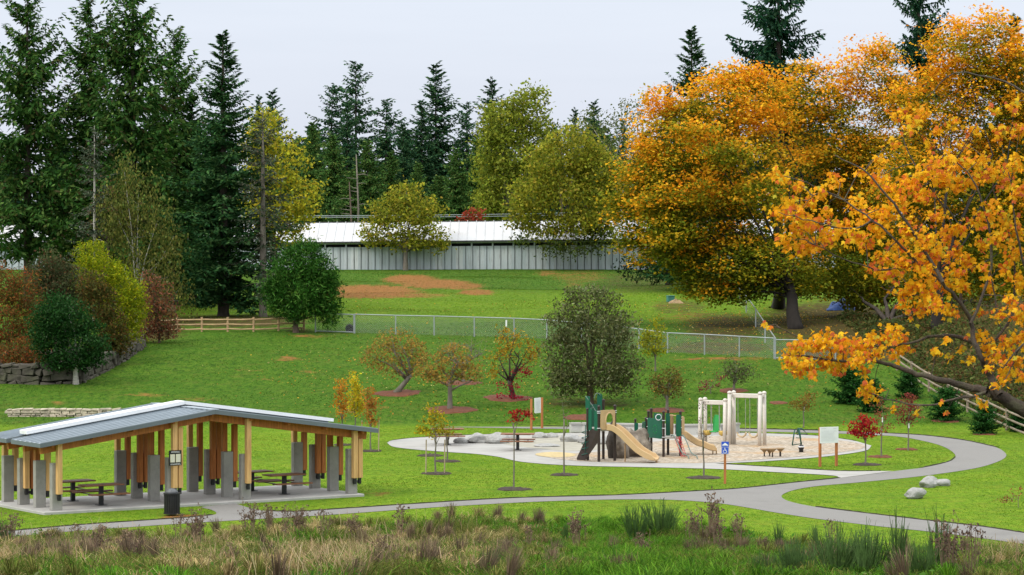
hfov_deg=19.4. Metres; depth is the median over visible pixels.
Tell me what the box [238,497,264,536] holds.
dried weed
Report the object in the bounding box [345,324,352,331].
tyre
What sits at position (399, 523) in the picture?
dried weed
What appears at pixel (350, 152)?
spruce tree
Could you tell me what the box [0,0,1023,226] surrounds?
sky
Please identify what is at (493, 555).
broom shrub
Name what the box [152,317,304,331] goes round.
split rail fence
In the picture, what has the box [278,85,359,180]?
spruce tree
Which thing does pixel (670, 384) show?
fruit tree
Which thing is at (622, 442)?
slide tower
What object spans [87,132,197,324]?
birch tree
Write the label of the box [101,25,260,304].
fir tree
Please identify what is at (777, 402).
mulch bed
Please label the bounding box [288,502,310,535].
dried weed
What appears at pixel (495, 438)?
boulder
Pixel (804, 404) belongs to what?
sapling
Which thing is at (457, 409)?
mulch bed
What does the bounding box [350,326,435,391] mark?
fruit tree
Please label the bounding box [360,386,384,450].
sapling
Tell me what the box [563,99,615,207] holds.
spruce tree
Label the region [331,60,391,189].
spruce tree
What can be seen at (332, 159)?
cedar tree
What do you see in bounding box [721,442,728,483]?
accessibility sign
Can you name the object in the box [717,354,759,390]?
fruit tree
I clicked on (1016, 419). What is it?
young fir
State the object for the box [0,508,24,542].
dried weed
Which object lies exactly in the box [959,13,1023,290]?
spruce tree
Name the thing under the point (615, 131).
pale tree
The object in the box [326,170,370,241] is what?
cedar tree
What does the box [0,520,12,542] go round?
broom shrub
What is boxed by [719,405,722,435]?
swing
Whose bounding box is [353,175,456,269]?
tree
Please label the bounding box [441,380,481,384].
mulch bed
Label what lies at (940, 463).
soil edge
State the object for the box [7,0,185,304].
fir tree
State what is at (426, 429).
sapling
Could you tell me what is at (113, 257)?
fir tree
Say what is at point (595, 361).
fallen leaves
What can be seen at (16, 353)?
shrub
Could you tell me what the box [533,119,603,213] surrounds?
pale tree
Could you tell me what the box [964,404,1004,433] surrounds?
young fir
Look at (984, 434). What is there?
mulch bed
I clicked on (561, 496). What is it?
soil edge
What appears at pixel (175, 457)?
notice board
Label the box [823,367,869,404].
young fir
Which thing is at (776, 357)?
chain link gate
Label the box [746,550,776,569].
broom shrub
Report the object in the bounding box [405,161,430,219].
cedar tree
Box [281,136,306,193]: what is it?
spruce tree
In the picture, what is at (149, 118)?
fir tree
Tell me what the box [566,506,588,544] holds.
dried weed
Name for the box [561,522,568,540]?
broom shrub
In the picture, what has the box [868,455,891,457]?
mulch bed
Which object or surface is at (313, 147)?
cedar tree
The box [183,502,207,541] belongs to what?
dried weed
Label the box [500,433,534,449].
picnic table
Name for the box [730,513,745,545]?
dried weed
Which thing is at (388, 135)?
spruce tree
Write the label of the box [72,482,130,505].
picnic table
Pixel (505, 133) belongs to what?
poplar tree
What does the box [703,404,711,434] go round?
swing
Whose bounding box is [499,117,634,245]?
tree
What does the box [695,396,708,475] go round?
sapling
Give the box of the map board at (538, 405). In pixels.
[530,398,542,429]
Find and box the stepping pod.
[777,448,784,455]
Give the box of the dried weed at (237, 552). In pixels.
[224,539,240,558]
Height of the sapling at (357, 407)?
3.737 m
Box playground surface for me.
[550,435,864,462]
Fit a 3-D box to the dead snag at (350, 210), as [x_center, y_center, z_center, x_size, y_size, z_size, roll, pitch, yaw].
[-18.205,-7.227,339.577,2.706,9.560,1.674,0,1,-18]
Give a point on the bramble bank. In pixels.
(851, 318)
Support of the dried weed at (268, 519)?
on the ground at (200, 380)
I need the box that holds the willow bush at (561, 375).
[532,281,651,403]
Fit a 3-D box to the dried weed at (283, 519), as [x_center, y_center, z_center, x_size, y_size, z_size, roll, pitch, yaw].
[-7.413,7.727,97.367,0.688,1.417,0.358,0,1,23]
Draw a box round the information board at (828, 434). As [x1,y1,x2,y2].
[818,427,837,466]
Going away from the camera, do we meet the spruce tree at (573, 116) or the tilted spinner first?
the tilted spinner
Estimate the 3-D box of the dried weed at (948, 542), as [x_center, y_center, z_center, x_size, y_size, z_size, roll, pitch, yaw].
[8.369,5.037,57.688,0.688,1.470,0.906,0,1,14]
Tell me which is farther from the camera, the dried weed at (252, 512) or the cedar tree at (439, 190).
the cedar tree at (439, 190)
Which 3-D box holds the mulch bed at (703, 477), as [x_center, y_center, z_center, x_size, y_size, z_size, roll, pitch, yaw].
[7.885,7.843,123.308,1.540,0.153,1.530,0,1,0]
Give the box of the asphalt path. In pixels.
[8,427,1023,543]
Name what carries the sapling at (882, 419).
on the ground at (200, 380)
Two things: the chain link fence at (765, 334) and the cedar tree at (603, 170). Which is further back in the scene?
the cedar tree at (603, 170)
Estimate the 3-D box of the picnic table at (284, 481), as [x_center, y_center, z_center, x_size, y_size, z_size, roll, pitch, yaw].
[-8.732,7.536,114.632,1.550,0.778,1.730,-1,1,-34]
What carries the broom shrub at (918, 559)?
on the ground at (200, 380)
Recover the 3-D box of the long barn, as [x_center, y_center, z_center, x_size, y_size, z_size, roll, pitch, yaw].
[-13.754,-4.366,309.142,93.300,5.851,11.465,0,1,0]
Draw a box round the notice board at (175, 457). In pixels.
[169,450,181,465]
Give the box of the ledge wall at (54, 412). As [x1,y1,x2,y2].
[5,407,120,416]
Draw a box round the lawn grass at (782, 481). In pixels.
[0,421,1023,548]
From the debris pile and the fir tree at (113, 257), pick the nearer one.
the debris pile
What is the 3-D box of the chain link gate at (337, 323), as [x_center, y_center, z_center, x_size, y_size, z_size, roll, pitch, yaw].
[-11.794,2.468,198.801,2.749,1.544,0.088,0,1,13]
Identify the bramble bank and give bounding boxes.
[830,293,1023,434]
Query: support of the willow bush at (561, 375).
on the ground at (200, 380)
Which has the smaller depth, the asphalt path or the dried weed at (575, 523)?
the dried weed at (575, 523)
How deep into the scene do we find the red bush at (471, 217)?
329.65 m
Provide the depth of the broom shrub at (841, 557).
57.66 m
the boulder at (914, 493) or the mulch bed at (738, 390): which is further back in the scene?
the mulch bed at (738, 390)
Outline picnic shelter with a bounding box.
[0,400,378,514]
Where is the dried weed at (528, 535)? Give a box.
[524,525,536,544]
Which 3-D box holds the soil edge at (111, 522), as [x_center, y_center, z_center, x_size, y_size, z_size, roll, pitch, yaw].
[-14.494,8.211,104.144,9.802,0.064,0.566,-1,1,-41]
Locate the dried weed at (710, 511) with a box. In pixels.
[697,486,724,529]
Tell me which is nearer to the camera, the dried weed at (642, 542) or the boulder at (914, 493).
the dried weed at (642, 542)
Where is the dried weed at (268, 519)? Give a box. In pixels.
[262,503,277,533]
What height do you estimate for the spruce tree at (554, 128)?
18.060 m
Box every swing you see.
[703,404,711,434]
[709,405,720,431]
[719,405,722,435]
[736,398,746,437]
[748,398,757,437]
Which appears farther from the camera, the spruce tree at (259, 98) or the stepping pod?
the spruce tree at (259, 98)
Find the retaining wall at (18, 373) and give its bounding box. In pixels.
[0,339,146,384]
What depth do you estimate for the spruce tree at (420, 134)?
395.47 m
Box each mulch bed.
[363,449,380,451]
[372,389,420,396]
[417,453,443,456]
[421,471,451,474]
[427,406,477,413]
[436,459,460,462]
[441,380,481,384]
[483,394,532,401]
[497,486,532,490]
[550,472,577,475]
[564,414,585,419]
[646,407,684,412]
[686,475,719,478]
[719,388,747,392]
[770,401,787,403]
[853,462,881,465]
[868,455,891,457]
[895,447,917,450]
[931,419,958,422]
[973,433,995,434]
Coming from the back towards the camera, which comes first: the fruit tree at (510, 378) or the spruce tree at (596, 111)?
the spruce tree at (596, 111)
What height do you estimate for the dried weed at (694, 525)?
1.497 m
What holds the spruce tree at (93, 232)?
on the ground at (200, 380)
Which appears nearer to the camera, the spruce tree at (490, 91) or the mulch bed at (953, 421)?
the mulch bed at (953, 421)
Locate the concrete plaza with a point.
(525, 454)
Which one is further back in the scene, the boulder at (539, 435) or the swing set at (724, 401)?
the boulder at (539, 435)
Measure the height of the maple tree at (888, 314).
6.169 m
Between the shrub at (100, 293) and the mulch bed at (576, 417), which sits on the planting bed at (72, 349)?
the shrub at (100, 293)
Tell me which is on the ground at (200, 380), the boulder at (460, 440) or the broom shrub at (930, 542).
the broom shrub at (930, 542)
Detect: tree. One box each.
[0,0,106,302]
[0,174,13,224]
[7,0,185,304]
[13,135,97,296]
[21,288,115,384]
[35,0,246,311]
[65,127,123,304]
[69,138,150,297]
[86,179,131,302]
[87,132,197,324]
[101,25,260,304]
[125,83,185,296]
[139,94,242,301]
[148,29,304,315]
[217,112,304,316]
[229,88,296,218]
[235,95,277,217]
[238,103,329,274]
[254,234,351,332]
[267,162,302,218]
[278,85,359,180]
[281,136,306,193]
[285,119,326,216]
[304,178,337,221]
[306,133,367,221]
[320,102,365,180]
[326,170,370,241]
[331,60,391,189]
[345,139,389,221]
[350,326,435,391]
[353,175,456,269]
[357,98,411,193]
[376,150,407,219]
[377,123,426,199]
[399,60,472,193]
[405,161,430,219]
[406,99,449,199]
[410,339,492,408]
[424,174,468,240]
[438,336,492,381]
[442,146,477,240]
[445,101,484,198]
[457,76,530,220]
[461,78,561,220]
[461,134,493,220]
[483,324,544,397]
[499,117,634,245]
[508,222,618,261]
[527,123,572,219]
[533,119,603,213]
[562,108,586,207]
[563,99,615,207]
[569,133,632,239]
[572,96,651,210]
[591,57,836,328]
[610,120,641,214]
[623,25,759,290]
[630,87,675,284]
[633,314,670,370]
[643,364,688,408]
[698,372,727,393]
[711,0,850,262]
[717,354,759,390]
[754,32,931,308]
[827,257,1023,322]
[853,1,1023,329]
[860,0,972,280]
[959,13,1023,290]
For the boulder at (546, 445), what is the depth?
140.57 m
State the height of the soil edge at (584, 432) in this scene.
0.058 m
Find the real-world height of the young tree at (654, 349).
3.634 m
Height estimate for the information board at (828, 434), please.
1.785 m
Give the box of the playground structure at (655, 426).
[634,408,716,458]
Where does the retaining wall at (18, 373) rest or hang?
on the ground at (200, 380)
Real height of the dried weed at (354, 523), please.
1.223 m
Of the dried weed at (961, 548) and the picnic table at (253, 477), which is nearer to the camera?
the dried weed at (961, 548)
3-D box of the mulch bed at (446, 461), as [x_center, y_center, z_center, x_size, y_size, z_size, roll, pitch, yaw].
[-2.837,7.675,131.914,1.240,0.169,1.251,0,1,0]
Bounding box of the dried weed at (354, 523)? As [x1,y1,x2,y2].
[344,512,364,541]
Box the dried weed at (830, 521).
[823,518,840,542]
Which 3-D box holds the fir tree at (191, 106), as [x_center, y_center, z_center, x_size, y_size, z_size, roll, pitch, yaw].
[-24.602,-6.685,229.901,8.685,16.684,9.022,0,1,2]
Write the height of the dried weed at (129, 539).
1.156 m
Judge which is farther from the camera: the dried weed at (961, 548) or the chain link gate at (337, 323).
the chain link gate at (337, 323)
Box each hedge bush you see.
[611,252,770,284]
[797,266,977,298]
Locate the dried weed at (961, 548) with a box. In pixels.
[956,523,985,569]
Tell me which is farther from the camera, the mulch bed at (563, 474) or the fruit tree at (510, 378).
the fruit tree at (510, 378)
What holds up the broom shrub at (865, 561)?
on the ground at (200, 380)
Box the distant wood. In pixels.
[0,118,1010,255]
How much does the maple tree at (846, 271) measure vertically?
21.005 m
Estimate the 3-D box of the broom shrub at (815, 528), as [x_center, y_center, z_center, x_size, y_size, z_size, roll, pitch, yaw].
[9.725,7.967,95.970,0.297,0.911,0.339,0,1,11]
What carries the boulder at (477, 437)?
on the concrete plaza
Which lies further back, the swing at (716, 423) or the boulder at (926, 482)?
the swing at (716, 423)
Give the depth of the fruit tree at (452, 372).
161.76 m
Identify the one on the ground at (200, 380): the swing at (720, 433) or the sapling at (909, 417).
the sapling at (909, 417)
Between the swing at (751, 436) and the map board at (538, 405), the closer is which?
the swing at (751, 436)
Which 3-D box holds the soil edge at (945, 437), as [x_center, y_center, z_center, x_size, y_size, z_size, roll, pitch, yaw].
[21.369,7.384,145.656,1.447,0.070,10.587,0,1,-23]
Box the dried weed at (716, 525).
[704,509,726,542]
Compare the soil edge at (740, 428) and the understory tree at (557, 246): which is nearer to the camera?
the soil edge at (740, 428)
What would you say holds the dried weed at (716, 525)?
on the ground at (200, 380)
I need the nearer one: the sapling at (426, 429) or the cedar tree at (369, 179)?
the sapling at (426, 429)
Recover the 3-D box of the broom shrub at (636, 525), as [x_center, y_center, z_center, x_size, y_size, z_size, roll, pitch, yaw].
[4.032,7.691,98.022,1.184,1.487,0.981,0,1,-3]
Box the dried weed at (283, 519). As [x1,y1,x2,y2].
[276,503,294,539]
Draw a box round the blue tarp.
[827,299,854,309]
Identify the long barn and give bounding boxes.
[0,219,834,269]
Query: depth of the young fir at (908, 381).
166.85 m
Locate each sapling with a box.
[330,378,351,423]
[343,371,366,425]
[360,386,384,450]
[414,402,449,472]
[434,419,455,460]
[504,409,534,487]
[555,394,569,472]
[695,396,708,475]
[784,389,820,427]
[843,413,884,463]
[869,396,895,455]
[894,392,924,450]
[997,487,1022,506]
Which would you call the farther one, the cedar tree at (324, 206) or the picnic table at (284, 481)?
the cedar tree at (324, 206)
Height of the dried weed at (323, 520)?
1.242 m
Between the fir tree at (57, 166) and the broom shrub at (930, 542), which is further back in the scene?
the fir tree at (57, 166)
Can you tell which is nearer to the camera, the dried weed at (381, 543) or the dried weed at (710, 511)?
the dried weed at (381, 543)
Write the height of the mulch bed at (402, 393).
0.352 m
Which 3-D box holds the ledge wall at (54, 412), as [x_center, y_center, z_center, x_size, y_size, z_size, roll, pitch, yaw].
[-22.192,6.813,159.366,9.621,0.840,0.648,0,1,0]
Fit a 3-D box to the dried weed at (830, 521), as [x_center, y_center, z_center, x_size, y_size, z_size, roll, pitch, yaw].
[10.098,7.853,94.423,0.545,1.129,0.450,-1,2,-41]
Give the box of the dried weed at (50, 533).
[41,528,54,546]
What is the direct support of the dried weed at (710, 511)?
on the ground at (200, 380)
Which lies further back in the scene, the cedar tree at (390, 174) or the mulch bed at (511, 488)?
the cedar tree at (390, 174)
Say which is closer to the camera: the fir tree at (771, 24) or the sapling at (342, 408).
the sapling at (342, 408)
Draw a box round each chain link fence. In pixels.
[354,314,774,358]
[739,288,775,345]
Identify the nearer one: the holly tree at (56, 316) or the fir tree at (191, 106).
the holly tree at (56, 316)
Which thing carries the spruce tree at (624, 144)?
on the ground at (200, 380)
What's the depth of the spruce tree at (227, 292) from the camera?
212.17 m
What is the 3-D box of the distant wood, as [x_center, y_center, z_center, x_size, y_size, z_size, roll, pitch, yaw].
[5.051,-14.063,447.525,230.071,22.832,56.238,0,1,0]
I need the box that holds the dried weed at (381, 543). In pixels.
[372,529,398,554]
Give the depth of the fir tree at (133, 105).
218.00 m
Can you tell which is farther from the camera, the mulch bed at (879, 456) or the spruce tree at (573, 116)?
the spruce tree at (573, 116)
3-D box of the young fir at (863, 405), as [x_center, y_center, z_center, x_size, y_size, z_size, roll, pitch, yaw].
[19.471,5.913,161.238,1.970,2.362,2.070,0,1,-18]
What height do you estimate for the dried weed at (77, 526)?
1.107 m
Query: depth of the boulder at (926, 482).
118.63 m
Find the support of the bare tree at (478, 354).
on the mulch bed at (469, 383)
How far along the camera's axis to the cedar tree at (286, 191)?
371.33 m
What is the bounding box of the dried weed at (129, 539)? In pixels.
[115,524,145,555]
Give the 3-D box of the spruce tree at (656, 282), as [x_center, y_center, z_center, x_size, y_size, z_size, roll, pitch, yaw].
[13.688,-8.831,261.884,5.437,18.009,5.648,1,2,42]
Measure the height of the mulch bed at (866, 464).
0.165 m
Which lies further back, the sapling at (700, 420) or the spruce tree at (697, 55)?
the spruce tree at (697, 55)
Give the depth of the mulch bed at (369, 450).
137.75 m
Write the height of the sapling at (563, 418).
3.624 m
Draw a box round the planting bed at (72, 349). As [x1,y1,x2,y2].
[0,331,143,363]
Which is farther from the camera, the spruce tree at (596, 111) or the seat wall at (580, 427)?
the spruce tree at (596, 111)
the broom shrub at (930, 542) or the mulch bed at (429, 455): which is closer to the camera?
the broom shrub at (930, 542)
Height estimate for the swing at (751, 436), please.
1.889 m
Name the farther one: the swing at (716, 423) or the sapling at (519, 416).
the swing at (716, 423)
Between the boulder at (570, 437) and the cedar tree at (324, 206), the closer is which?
the boulder at (570, 437)
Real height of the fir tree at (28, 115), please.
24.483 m
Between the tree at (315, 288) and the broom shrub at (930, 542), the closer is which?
the broom shrub at (930, 542)
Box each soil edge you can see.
[15,514,212,530]
[271,477,840,511]
[394,432,849,439]
[502,424,839,430]
[721,463,880,470]
[815,506,1023,532]
[885,432,995,446]
[924,456,954,466]
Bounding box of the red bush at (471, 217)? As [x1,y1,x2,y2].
[455,207,486,240]
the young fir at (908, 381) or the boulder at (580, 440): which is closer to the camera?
the boulder at (580, 440)
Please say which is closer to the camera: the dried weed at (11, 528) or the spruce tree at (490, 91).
the dried weed at (11, 528)
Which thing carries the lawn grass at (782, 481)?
on the ground at (200, 380)
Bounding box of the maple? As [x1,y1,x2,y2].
[760,72,1023,417]
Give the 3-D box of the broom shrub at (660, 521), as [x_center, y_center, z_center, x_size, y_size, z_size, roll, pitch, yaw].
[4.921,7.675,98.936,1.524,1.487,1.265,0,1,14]
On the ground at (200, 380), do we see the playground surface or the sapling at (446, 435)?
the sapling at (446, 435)
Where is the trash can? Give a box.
[163,488,180,514]
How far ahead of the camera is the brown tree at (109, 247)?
209.87 m
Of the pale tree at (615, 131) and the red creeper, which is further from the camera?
the pale tree at (615, 131)
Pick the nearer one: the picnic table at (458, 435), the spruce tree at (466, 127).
the picnic table at (458, 435)
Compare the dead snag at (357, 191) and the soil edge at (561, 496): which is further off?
the dead snag at (357, 191)
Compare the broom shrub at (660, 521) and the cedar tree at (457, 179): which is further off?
the cedar tree at (457, 179)
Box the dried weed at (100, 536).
[87,521,115,550]
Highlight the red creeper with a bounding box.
[492,363,534,399]
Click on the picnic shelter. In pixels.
(31, 473)
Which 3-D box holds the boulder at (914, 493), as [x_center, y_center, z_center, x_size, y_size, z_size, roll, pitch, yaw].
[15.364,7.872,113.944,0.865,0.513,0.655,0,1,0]
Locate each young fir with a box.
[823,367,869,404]
[851,377,889,412]
[889,369,926,398]
[923,385,965,421]
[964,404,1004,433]
[1005,410,1023,431]
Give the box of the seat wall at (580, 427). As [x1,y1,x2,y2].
[569,422,740,433]
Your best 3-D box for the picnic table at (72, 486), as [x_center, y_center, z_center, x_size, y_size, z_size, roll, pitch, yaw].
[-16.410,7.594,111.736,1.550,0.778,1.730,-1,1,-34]
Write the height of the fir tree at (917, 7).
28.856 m
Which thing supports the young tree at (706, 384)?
on the ground at (200, 380)
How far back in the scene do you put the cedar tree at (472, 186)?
377.41 m
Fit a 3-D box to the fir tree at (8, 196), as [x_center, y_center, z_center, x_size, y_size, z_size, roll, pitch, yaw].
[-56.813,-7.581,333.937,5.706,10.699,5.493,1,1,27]
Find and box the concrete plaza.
[387,433,888,477]
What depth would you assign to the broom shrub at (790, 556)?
55.95 m
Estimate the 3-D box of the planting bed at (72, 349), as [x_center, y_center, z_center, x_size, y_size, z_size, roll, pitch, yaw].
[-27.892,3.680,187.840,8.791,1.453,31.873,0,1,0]
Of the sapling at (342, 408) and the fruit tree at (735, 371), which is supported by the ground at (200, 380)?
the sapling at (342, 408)
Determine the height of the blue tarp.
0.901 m
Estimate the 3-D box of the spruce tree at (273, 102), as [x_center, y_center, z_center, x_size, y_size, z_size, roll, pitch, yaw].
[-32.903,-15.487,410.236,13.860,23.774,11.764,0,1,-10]
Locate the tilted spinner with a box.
[792,428,806,451]
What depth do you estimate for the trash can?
106.97 m
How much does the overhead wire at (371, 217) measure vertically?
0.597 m
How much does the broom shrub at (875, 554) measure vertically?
1.214 m
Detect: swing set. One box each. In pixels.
[698,397,731,443]
[727,390,766,445]
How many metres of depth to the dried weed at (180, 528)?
95.91 m
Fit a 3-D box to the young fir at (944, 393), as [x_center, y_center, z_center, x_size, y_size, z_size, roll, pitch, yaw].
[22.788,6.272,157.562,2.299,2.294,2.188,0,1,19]
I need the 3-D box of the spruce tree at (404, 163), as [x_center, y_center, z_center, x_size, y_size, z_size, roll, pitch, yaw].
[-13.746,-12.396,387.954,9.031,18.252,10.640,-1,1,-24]
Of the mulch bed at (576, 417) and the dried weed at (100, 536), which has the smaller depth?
the dried weed at (100, 536)
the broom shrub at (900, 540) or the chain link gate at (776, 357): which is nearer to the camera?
the broom shrub at (900, 540)
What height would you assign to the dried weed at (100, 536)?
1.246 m
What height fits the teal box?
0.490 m
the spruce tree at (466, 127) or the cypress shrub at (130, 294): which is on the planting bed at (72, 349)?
the cypress shrub at (130, 294)
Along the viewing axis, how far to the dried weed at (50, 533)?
85.61 m
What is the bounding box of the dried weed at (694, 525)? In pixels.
[682,503,702,542]
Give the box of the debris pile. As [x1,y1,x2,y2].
[669,299,682,302]
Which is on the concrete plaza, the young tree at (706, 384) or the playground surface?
the playground surface
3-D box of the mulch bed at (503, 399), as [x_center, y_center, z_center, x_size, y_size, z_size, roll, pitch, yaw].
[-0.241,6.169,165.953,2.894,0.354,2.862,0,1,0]
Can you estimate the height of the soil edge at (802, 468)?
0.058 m
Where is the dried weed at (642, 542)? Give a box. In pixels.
[631,528,654,548]
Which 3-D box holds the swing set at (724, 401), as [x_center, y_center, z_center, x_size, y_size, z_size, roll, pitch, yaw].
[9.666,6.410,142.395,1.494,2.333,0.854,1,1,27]
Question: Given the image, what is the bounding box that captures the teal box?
[666,295,674,301]
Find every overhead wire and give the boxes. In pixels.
[238,215,547,217]
[240,211,620,215]
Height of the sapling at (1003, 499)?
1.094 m
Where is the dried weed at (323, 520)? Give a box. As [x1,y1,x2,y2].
[314,508,333,539]
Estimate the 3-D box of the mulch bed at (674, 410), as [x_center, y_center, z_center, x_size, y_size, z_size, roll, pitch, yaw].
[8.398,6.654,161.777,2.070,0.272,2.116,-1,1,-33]
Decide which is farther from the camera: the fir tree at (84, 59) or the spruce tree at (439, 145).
the spruce tree at (439, 145)
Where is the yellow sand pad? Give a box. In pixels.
[535,452,575,456]
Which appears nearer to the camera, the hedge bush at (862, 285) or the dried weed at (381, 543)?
the dried weed at (381, 543)
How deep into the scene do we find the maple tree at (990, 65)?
203.66 m
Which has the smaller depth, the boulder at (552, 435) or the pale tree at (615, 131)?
the boulder at (552, 435)
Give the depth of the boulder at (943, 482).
119.37 m
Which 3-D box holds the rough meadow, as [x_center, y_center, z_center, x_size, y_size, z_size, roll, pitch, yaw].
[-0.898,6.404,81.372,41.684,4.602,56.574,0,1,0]
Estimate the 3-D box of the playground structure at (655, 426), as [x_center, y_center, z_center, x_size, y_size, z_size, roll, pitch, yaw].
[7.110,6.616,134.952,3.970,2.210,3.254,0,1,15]
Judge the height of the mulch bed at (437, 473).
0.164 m
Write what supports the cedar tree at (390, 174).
on the ground at (200, 380)
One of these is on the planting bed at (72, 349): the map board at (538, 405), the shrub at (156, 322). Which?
the shrub at (156, 322)
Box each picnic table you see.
[63,479,98,501]
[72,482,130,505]
[238,469,279,490]
[256,472,312,494]
[430,428,464,444]
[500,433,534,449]
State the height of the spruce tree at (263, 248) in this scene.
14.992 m
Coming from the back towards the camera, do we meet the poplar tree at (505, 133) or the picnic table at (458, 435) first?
the poplar tree at (505, 133)
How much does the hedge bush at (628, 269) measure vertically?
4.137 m
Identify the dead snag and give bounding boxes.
[341,182,354,221]
[348,154,366,241]
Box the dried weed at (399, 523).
[392,503,409,536]
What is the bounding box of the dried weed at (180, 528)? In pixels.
[169,513,188,538]
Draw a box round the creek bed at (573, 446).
[502,435,606,450]
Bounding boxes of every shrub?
[0,260,52,367]
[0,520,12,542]
[20,244,92,343]
[68,237,152,345]
[68,266,137,359]
[134,268,184,343]
[480,546,502,566]
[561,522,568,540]
[620,501,651,540]
[639,497,681,538]
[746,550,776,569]
[771,519,784,542]
[773,532,820,574]
[804,520,869,572]
[811,524,817,539]
[850,516,875,574]
[852,525,893,570]
[883,508,908,565]
[903,535,938,574]
[924,506,952,570]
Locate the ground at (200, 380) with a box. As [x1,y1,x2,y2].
[0,254,1023,546]
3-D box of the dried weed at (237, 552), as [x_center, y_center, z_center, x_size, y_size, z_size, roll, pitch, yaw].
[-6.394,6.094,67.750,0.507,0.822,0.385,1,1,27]
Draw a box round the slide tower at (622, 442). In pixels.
[577,393,658,462]
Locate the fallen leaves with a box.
[245,289,998,417]
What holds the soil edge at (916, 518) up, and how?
on the ground at (200, 380)
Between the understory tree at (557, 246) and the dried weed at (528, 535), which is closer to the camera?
the dried weed at (528, 535)
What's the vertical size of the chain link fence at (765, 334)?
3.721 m
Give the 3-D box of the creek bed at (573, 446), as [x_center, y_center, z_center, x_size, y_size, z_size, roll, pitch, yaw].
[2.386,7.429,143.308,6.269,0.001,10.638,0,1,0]
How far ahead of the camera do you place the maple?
57.92 m
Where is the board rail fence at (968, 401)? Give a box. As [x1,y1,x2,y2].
[896,351,1023,433]
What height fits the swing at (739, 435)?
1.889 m
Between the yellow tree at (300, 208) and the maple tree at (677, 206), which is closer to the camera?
the maple tree at (677, 206)
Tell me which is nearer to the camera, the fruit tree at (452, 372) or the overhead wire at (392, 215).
the fruit tree at (452, 372)
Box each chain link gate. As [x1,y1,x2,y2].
[315,314,353,332]
[775,339,835,359]
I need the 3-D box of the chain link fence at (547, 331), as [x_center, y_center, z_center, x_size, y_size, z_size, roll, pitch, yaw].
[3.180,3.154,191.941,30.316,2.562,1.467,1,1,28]
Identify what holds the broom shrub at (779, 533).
on the ground at (200, 380)
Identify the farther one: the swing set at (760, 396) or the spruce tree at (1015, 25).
the spruce tree at (1015, 25)
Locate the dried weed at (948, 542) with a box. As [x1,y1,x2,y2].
[929,510,965,567]
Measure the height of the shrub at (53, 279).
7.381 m
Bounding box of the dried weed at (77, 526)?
[69,523,84,539]
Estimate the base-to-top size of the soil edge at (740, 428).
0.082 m
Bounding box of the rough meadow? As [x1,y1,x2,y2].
[0,500,1023,574]
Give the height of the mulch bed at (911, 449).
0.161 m
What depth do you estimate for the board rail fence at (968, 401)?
160.96 m
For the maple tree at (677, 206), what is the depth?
203.52 m
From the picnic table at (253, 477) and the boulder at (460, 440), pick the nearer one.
the picnic table at (253, 477)
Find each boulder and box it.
[453,437,468,442]
[466,432,485,442]
[485,432,509,443]
[532,432,547,437]
[534,443,559,446]
[547,432,557,437]
[559,433,578,441]
[577,436,584,442]
[904,487,926,498]
[919,477,936,487]
[936,479,949,485]
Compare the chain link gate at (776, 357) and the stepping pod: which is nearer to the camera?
the stepping pod

